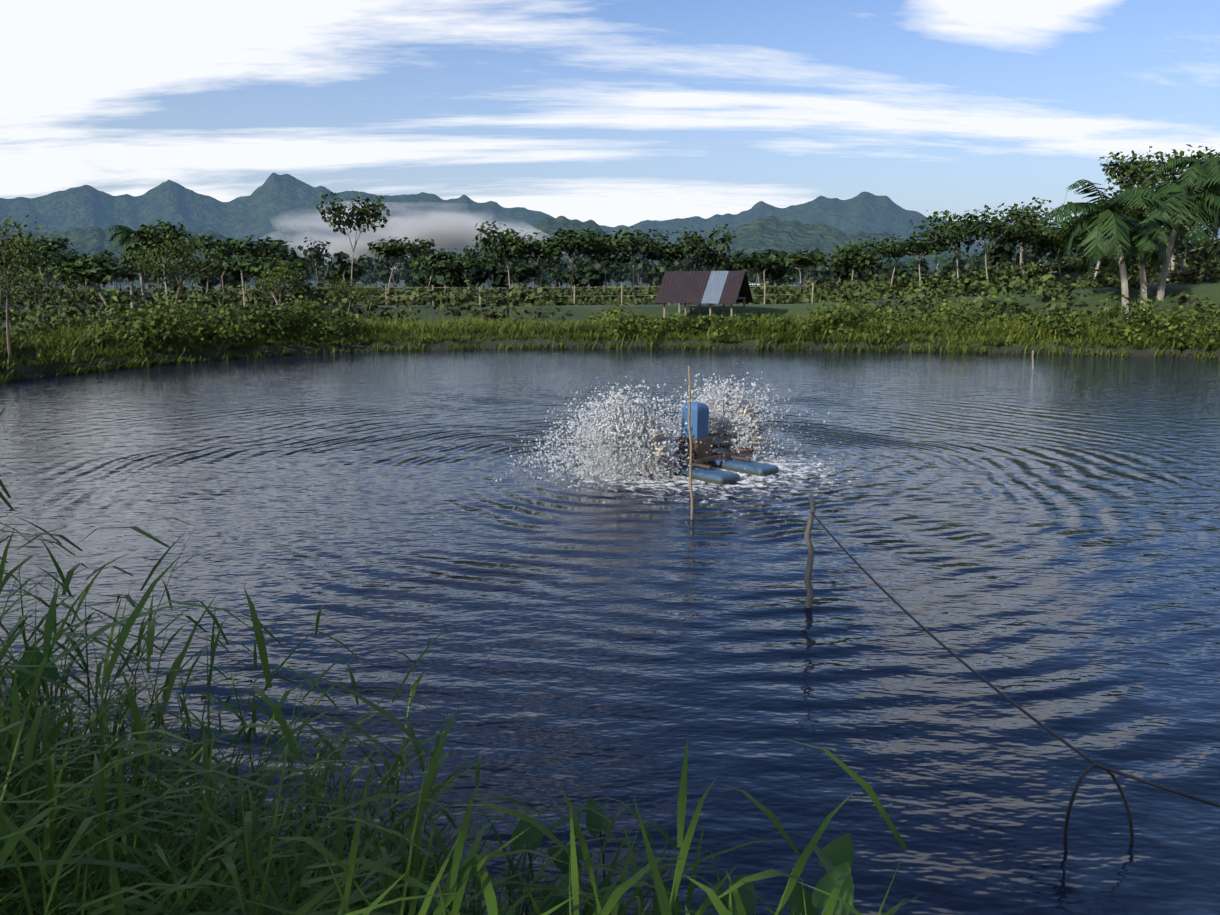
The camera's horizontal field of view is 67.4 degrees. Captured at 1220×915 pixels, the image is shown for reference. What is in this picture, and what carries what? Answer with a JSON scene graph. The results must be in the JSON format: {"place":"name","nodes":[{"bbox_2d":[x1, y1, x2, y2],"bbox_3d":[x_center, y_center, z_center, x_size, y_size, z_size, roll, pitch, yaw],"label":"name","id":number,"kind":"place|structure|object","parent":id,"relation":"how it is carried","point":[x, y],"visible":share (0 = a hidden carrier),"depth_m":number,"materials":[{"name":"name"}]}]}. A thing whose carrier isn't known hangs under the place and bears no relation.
{"place":"outdoors","nodes":[
{"label":"outdoors","id":0,"kind":"place"},
{"bbox_2d":[0,216,1080,285],"bbox_3d":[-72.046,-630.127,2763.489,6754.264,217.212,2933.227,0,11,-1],"label":"mountain range","id":1,"kind":"structure","parent":0,"point":[771,233],"depth_m":2700.32,"materials":[{"name":"green plant"}]},
{"bbox_2d":[0,173,1210,284],"bbox_3d":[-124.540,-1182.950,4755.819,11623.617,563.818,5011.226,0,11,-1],"label":"mountain range","id":2,"kind":"structure","parent":0,"point":[257,210],"depth_m":4494.42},
{"bbox_2d":[0,309,1219,914],"bbox_3d":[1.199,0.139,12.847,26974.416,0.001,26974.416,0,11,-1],"label":"pond water","id":3,"kind":"structure","parent":0,"point":[1040,541],"depth_m":7.62,"materials":[{"name":"blue liquid"}]},
{"bbox_2d":[490,363,841,503],"bbox_3d":[0.917,-0.590,13.101,5.768,1.366,3.316,-8,13,-37],"label":"water splash","id":4,"kind":"object","parent":3,"relation":"on","point":[620,437],"visible":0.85,"depth_m":12.32,"materials":[{"name":"liquid"}]},
{"bbox_2d":[688,366,693,519],"bbox_3d":[0.876,0.056,9.923,0.052,2.081,0.173,-6,12,-28],"label":"bamboo pole","id":5,"kind":"object","parent":3,"relation":"in","point":[690,473],"visible":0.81,"depth_m":9.90,"materials":[{"name":"brown wood"}]},
{"bbox_2d":[630,402,778,484],"bbox_3d":[1.344,-0.234,12.609,2.240,1.020,1.600,-9,14,-41],"label":"paddlewheel aerator","id":6,"kind":"object","parent":3,"relation":"on","point":[699,424],"visible":0.46,"depth_m":12.59,"materials":[{"name":"blue paint"}]},
{"bbox_2d":[804,495,815,607],"bbox_3d":[1.578,0.853,7.239,0.089,1.133,0.115,0,11,-1],"label":"wooden stake","id":7,"kind":"object","parent":3,"relation":"in","point":[809,587],"visible":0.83,"depth_m":7.21,"materials":[{"name":"brown wood"}]},
{"bbox_2d":[728,448,1219,852],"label":"power cable","id":8,"kind":"object","parent":3,"relation":"on","point":[1087,770],"visible":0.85,"depth_m":4.17,"materials":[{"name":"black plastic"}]},
{"bbox_2d":[1032,351,1033,369],"bbox_3d":[12.777,-2.874,27.633,0.101,0.717,0.063,4,12,22],"label":"stake","id":9,"kind":"object","parent":3,"relation":"in","point":[1032,360],"visible":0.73,"depth_m":27.61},
{"bbox_2d":[0,253,1219,911],"bbox_3d":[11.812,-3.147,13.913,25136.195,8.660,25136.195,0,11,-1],"label":"terrain","id":10,"kind":"structure","parent":0,"point":[582,313],"depth_m":37.71,"materials":[{"name":"green plant"}]},
{"bbox_2d":[0,238,67,306],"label":"tree","id":11,"kind":"object","parent":10,"relation":"on","point":[46,259],"visible":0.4,"depth_m":57.52,"materials":[{"name":"green plant"}]},
{"bbox_2d":[0,215,69,363],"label":"tree","id":12,"kind":"object","parent":10,"relation":"on","point":[21,247],"visible":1,"depth_m":24.45,"materials":[{"name":"green plant"}]},
{"bbox_2d":[4,235,72,297],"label":"tree","id":13,"kind":"object","parent":10,"relation":"on","point":[62,245],"visible":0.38,"depth_m":92.31,"materials":[{"name":"green plant"}]},
{"bbox_2d":[0,260,96,322],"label":"tree","id":14,"kind":"object","parent":10,"relation":"on","point":[35,286],"visible":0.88,"depth_m":31.87,"materials":[{"name":"green plant"}]},
{"bbox_2d":[51,250,113,293],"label":"tree","id":15,"kind":"object","parent":10,"relation":"on","point":[96,258],"visible":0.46,"depth_m":109.31,"materials":[{"name":"green plant"}]},
{"bbox_2d":[46,256,159,312],"bbox_3d":[-29.200,-9.462,52.108,5.517,3.974,5.065,5,12,24],"label":"tree","id":16,"kind":"object","parent":10,"relation":"on","point":[104,272],"visible":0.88,"depth_m":51.13,"materials":[{"name":"green plant"}]},
{"bbox_2d":[103,225,156,308],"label":"palm","id":17,"kind":"object","parent":10,"relation":"on","point":[128,231],"visible":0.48,"depth_m":94.75,"materials":[{"name":"green plant"}]},
{"bbox_2d":[112,233,150,303],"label":"palm","id":18,"kind":"object","parent":10,"relation":"on","point":[141,283],"visible":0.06,"depth_m":100.77,"materials":[{"name":"green plant"}]},
{"bbox_2d":[121,219,195,307],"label":"tree","id":19,"kind":"object","parent":10,"relation":"on","point":[152,235],"visible":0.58,"depth_m":66.58,"materials":[{"name":"green plant"}]},
{"bbox_2d":[127,229,247,329],"bbox_3d":[-14.771,-5.905,31.758,3.945,3.930,3.681,4,11,20],"label":"tree","id":20,"kind":"object","parent":10,"relation":"on","point":[172,263],"visible":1,"depth_m":31.53,"materials":[{"name":"green plant"}]},
{"bbox_2d":[173,256,238,292],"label":"tree","id":21,"kind":"object","parent":10,"relation":"on","point":[220,270],"visible":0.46,"depth_m":107.28,"materials":[{"name":"green plant"}]},
{"bbox_2d":[166,232,294,305],"bbox_3d":[-22.863,-11.336,55.931,7.112,4.678,6.498,-7,13,-34],"label":"tree","id":22,"kind":"object","parent":10,"relation":"on","point":[273,247],"visible":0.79,"depth_m":54.91,"materials":[{"name":"green plant"}]},
{"bbox_2d":[223,254,314,309],"bbox_3d":[-19.728,-9.857,52.627,5.218,3.635,5.142,0,11,-1],"label":"tree","id":23,"kind":"object","parent":10,"relation":"on","point":[253,266],"visible":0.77,"depth_m":51.90,"materials":[{"name":"green plant"}]},
{"bbox_2d":[247,258,307,309],"bbox_3d":[-14.805,-7.211,41.244,2.334,3.560,3.029,0,11,-1],"label":"tree","id":24,"kind":"object","parent":10,"relation":"on","point":[280,282],"visible":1,"depth_m":40.98,"materials":[{"name":"green plant"}]},
{"bbox_2d":[319,273,378,311],"bbox_3d":[-13.483,-8.009,47.306,3.002,3.041,2.973,-4,11,-21],"label":"tree","id":25,"kind":"object","parent":10,"relation":"on","point":[352,292],"visible":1,"depth_m":46.89,"materials":[{"name":"green plant"}]},
{"bbox_2d":[316,191,390,296],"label":"tree","id":26,"kind":"object","parent":10,"relation":"on","point":[362,212],"visible":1,"depth_m":87.61,"materials":[{"name":"green plant"}]},
{"bbox_2d":[367,236,437,299],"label":"tree","id":27,"kind":"object","parent":10,"relation":"on","point":[391,248],"visible":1,"depth_m":79.47,"materials":[{"name":"green plant"}]},
{"bbox_2d":[7,607,853,914],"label":"weeds","id":28,"kind":"object","parent":10,"relation":"on","point":[835,857],"visible":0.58,"depth_m":2.75,"materials":[{"name":"green plant"}]},
{"bbox_2d":[408,248,467,289],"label":"tree","id":29,"kind":"object","parent":10,"relation":"on","point":[422,263],"visible":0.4,"depth_m":124.26,"materials":[{"name":"green plant"}]},
{"bbox_2d":[0,405,921,914],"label":"grass","id":30,"kind":"structure","parent":10,"relation":"on","point":[120,855],"depth_m":2.10,"materials":[{"name":"green plant"}]},
{"bbox_2d":[432,256,494,290],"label":"tree","id":31,"kind":"object","parent":10,"relation":"on","point":[458,264],"visible":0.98,"depth_m":115.26,"materials":[{"name":"green plant"}]},
{"bbox_2d":[20,270,931,288],"bbox_3d":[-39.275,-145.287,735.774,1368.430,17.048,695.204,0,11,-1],"label":"treeline","id":32,"kind":"object","parent":10,"relation":"on","point":[486,282],"visible":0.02,"depth_m":676.67,"materials":[{"name":"green plant"}]},
{"bbox_2d":[472,221,534,288],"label":"tree","id":33,"kind":"object","parent":10,"relation":"on","point":[504,246],"visible":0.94,"depth_m":74.80,"materials":[{"name":"green plant"}]},
{"bbox_2d":[245,283,813,305],"bbox_3d":[-5.263,-10.194,58.076,36.150,1.785,0.084,0,11,1],"label":"field fence","id":34,"kind":"object","parent":10,"relation":"on","point":[432,287],"visible":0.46,"depth_m":58.09,"materials":[{"name":"wood"}]},
{"bbox_2d":[0,235,1086,293],"bbox_3d":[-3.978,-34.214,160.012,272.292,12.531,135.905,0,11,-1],"label":"treeline","id":35,"kind":"object","parent":10,"relation":"on","point":[998,255],"visible":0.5,"depth_m":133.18,"materials":[{"name":"green plant"}]},
{"bbox_2d":[512,236,591,299],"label":"tree","id":36,"kind":"object","parent":10,"relation":"on","point":[551,248],"visible":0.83,"depth_m":76.77,"materials":[{"name":"green plant"}]},
{"bbox_2d":[527,228,610,302],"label":"tree","id":37,"kind":"object","parent":10,"relation":"on","point":[591,242],"visible":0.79,"depth_m":78.59,"materials":[{"name":"green plant"}]},
{"bbox_2d":[575,227,642,293],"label":"tree","id":38,"kind":"object","parent":10,"relation":"on","point":[625,259],"visible":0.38,"depth_m":83.08,"materials":[{"name":"green plant"}]},
{"bbox_2d":[0,233,1219,323],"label":"field shrubs","id":39,"kind":"object","parent":10,"relation":"on","point":[907,286],"visible":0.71,"depth_m":59.19,"materials":[{"name":"green plant"}]},
{"bbox_2d":[0,311,1219,383],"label":"bank grass","id":40,"kind":"structure","parent":10,"relation":"on","point":[63,338],"depth_m":35.21,"materials":[{"name":"green plant"}]},
{"bbox_2d":[0,291,1219,351],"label":"bank shrubs","id":41,"kind":"object","parent":10,"relation":"on","point":[188,321],"visible":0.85,"depth_m":34.80,"materials":[{"name":"green plant"}]},
{"bbox_2d":[582,229,679,301],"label":"tree","id":42,"kind":"object","parent":10,"relation":"on","point":[647,240],"visible":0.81,"depth_m":81.30,"materials":[{"name":"green plant"}]},
{"bbox_2d":[642,242,689,270],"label":"tree","id":43,"kind":"object","parent":10,"relation":"on","point":[668,252],"visible":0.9,"depth_m":84.84,"materials":[{"name":"green plant"}]},
{"bbox_2d":[654,271,753,318],"bbox_3d":[5.296,-8.830,51.362,4.696,3.227,3.511,5,12,24],"label":"field hut","id":44,"kind":"object","parent":10,"relation":"on","point":[731,288],"visible":0.79,"depth_m":50.52,"materials":[{"name":"metal"}]},
{"bbox_2d":[672,223,735,270],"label":"tree","id":45,"kind":"object","parent":10,"relation":"on","point":[711,255],"visible":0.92,"depth_m":87.30,"materials":[{"name":"green plant"}]},
{"bbox_2d":[715,254,781,275],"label":"tree","id":46,"kind":"object","parent":10,"relation":"on","point":[747,263],"visible":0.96,"depth_m":91.03,"materials":[{"name":"green plant"}]},
{"bbox_2d":[750,270,759,284],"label":"tree","id":47,"kind":"object","parent":10,"relation":"on","point":[755,274],"visible":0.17,"depth_m":254.07,"materials":[{"name":"green plant"}]},
{"bbox_2d":[743,265,798,285],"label":"tree","id":48,"kind":"object","parent":10,"relation":"on","point":[784,271],"visible":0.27,"depth_m":124.15,"materials":[{"name":"green plant"}]},
{"bbox_2d":[770,251,829,290],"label":"tree","id":49,"kind":"object","parent":10,"relation":"on","point":[800,261],"visible":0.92,"depth_m":95.22,"materials":[{"name":"green plant"}]},
{"bbox_2d":[828,236,890,279],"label":"tree","id":50,"kind":"object","parent":10,"relation":"on","point":[852,252],"visible":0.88,"depth_m":97.44,"materials":[{"name":"green plant"}]},
{"bbox_2d":[861,240,934,289],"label":"tree","id":51,"kind":"object","parent":10,"relation":"on","point":[887,253],"visible":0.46,"depth_m":93.13,"materials":[{"name":"green plant"}]},
{"bbox_2d":[861,232,960,290],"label":"tree","id":52,"kind":"object","parent":10,"relation":"on","point":[912,247],"visible":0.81,"depth_m":89.58,"materials":[{"name":"green plant"}]},
{"bbox_2d":[932,255,945,275],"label":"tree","id":53,"kind":"object","parent":10,"relation":"on","point":[940,259],"visible":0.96,"depth_m":336.84,"materials":[{"name":"green plant"}]},
{"bbox_2d":[909,205,1004,281],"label":"tree","id":54,"kind":"object","parent":10,"relation":"on","point":[939,240],"visible":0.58,"depth_m":84.41,"materials":[{"name":"green plant"}]},
{"bbox_2d":[952,251,969,259],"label":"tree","id":55,"kind":"object","parent":10,"relation":"on","point":[962,254],"visible":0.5,"depth_m":347.82,"materials":[{"name":"green plant"}]},
{"bbox_2d":[933,209,1047,280],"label":"tree","id":56,"kind":"object","parent":10,"relation":"on","point":[992,229],"visible":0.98,"depth_m":78.85,"materials":[{"name":"green plant"}]},
{"bbox_2d":[979,197,1055,267],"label":"tree","id":57,"kind":"object","parent":10,"relation":"on","point":[1016,210],"visible":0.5,"depth_m":110.79,"materials":[{"name":"green plant"}]},
{"bbox_2d":[986,223,1060,280],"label":"tree","id":58,"kind":"object","parent":10,"relation":"on","point":[1030,236],"visible":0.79,"depth_m":83.43,"materials":[{"name":"green plant"}]},
{"bbox_2d":[1009,222,1062,264],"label":"tree","id":59,"kind":"object","parent":10,"relation":"on","point":[1036,247],"visible":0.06,"depth_m":126.28,"materials":[{"name":"green plant"}]},
{"bbox_2d":[1013,220,1087,279],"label":"tree","id":60,"kind":"object","parent":10,"relation":"on","point":[1050,255],"visible":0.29,"depth_m":88.30,"materials":[{"name":"green plant"}]},
{"bbox_2d":[1016,211,1090,273],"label":"tree","id":61,"kind":"object","parent":10,"relation":"on","point":[1053,229],"visible":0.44,"depth_m":85.48,"materials":[{"name":"green plant"}]},
{"bbox_2d":[1050,183,1153,278],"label":"tree","id":62,"kind":"object","parent":10,"relation":"on","point":[1140,216],"visible":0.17,"depth_m":81.72,"materials":[{"name":"green plant"}]},
{"bbox_2d":[1035,179,1172,319],"bbox_3d":[26.194,-11.008,49.267,5.842,7.533,6.156,-6,12,-29],"label":"palm","id":63,"kind":"object","parent":10,"relation":"on","point":[1104,219],"visible":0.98,"depth_m":48.89,"materials":[{"name":"green plant"}]},
{"bbox_2d":[1065,234,1176,256],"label":"tree","id":64,"kind":"object","parent":10,"relation":"on","point":[1092,244],"visible":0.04,"depth_m":73.70,"materials":[{"name":"green plant"}]},
{"bbox_2d":[1076,215,1179,310],"bbox_3d":[29.139,-10.806,51.764,4.846,5.886,6.034,0,11,-1],"label":"palm","id":65,"kind":"object","parent":10,"relation":"on","point":[1148,227],"visible":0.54,"depth_m":50.60,"materials":[{"name":"green plant"}]},
{"bbox_2d":[1101,146,1186,183],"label":"tree","id":66,"kind":"object","parent":10,"relation":"on","point":[1134,155],"visible":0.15,"depth_m":97.67,"materials":[{"name":"green plant"}]},
{"bbox_2d":[1098,149,1191,253],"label":"tree","id":67,"kind":"object","parent":10,"relation":"on","point":[1131,173],"visible":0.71,"depth_m":93.44,"materials":[{"name":"green plant"}]},
{"bbox_2d":[1076,201,1218,225],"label":"tree","id":68,"kind":"object","parent":10,"relation":"on","point":[1150,209],"visible":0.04,"depth_m":83.38,"materials":[{"name":"green plant"}]},
{"bbox_2d":[1103,159,1214,257],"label":"tree","id":69,"kind":"object","parent":10,"relation":"on","point":[1121,187],"visible":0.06,"depth_m":82.81,"materials":[{"name":"green plant"}]},
{"bbox_2d":[1128,177,1219,300],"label":"palm","id":70,"kind":"object","parent":10,"relation":"on","point":[1181,200],"visible":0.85,"depth_m":51.41,"materials":[{"name":"green plant"}]},
{"bbox_2d":[1129,213,1219,283],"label":"tree","id":71,"kind":"object","parent":10,"relation":"on","point":[1212,247],"visible":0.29,"depth_m":65.92,"materials":[{"name":"green plant"}]},
{"bbox_2d":[1131,176,1219,269],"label":"tree","id":72,"kind":"object","parent":10,"relation":"on","point":[1149,213],"visible":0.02,"depth_m":78.79,"materials":[{"name":"green plant"}]},
{"bbox_2d":[1134,144,1219,266],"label":"tree","id":73,"kind":"object","parent":10,"relation":"on","point":[1172,177],"visible":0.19,"depth_m":73.93,"materials":[{"name":"green plant"}]},
{"bbox_2d":[1147,152,1219,272],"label":"palm","id":74,"kind":"object","parent":10,"relation":"on","point":[1200,171],"visible":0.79,"depth_m":66.59,"materials":[{"name":"green plant"}]},
{"bbox_2d":[1180,146,1216,241],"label":"tree","id":75,"kind":"object","parent":10,"relation":"on","point":[1198,153],"visible":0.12,"depth_m":88.81,"materials":[{"name":"green plant"}]},
{"bbox_2d":[0,0,1219,285],"label":"sky","id":76,"kind":"structure","parent":0,"point":[611,113],"materials":[{"name":"blue"}]},
{"bbox_2d":[963,216,1219,241],"bbox_3d":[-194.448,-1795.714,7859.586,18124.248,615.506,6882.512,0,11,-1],"label":"mountain range","id":77,"kind":"structure","parent":0,"point":[1162,226],"depth_m":7475.07,"materials":[{"name":"green plant"}]}
]}

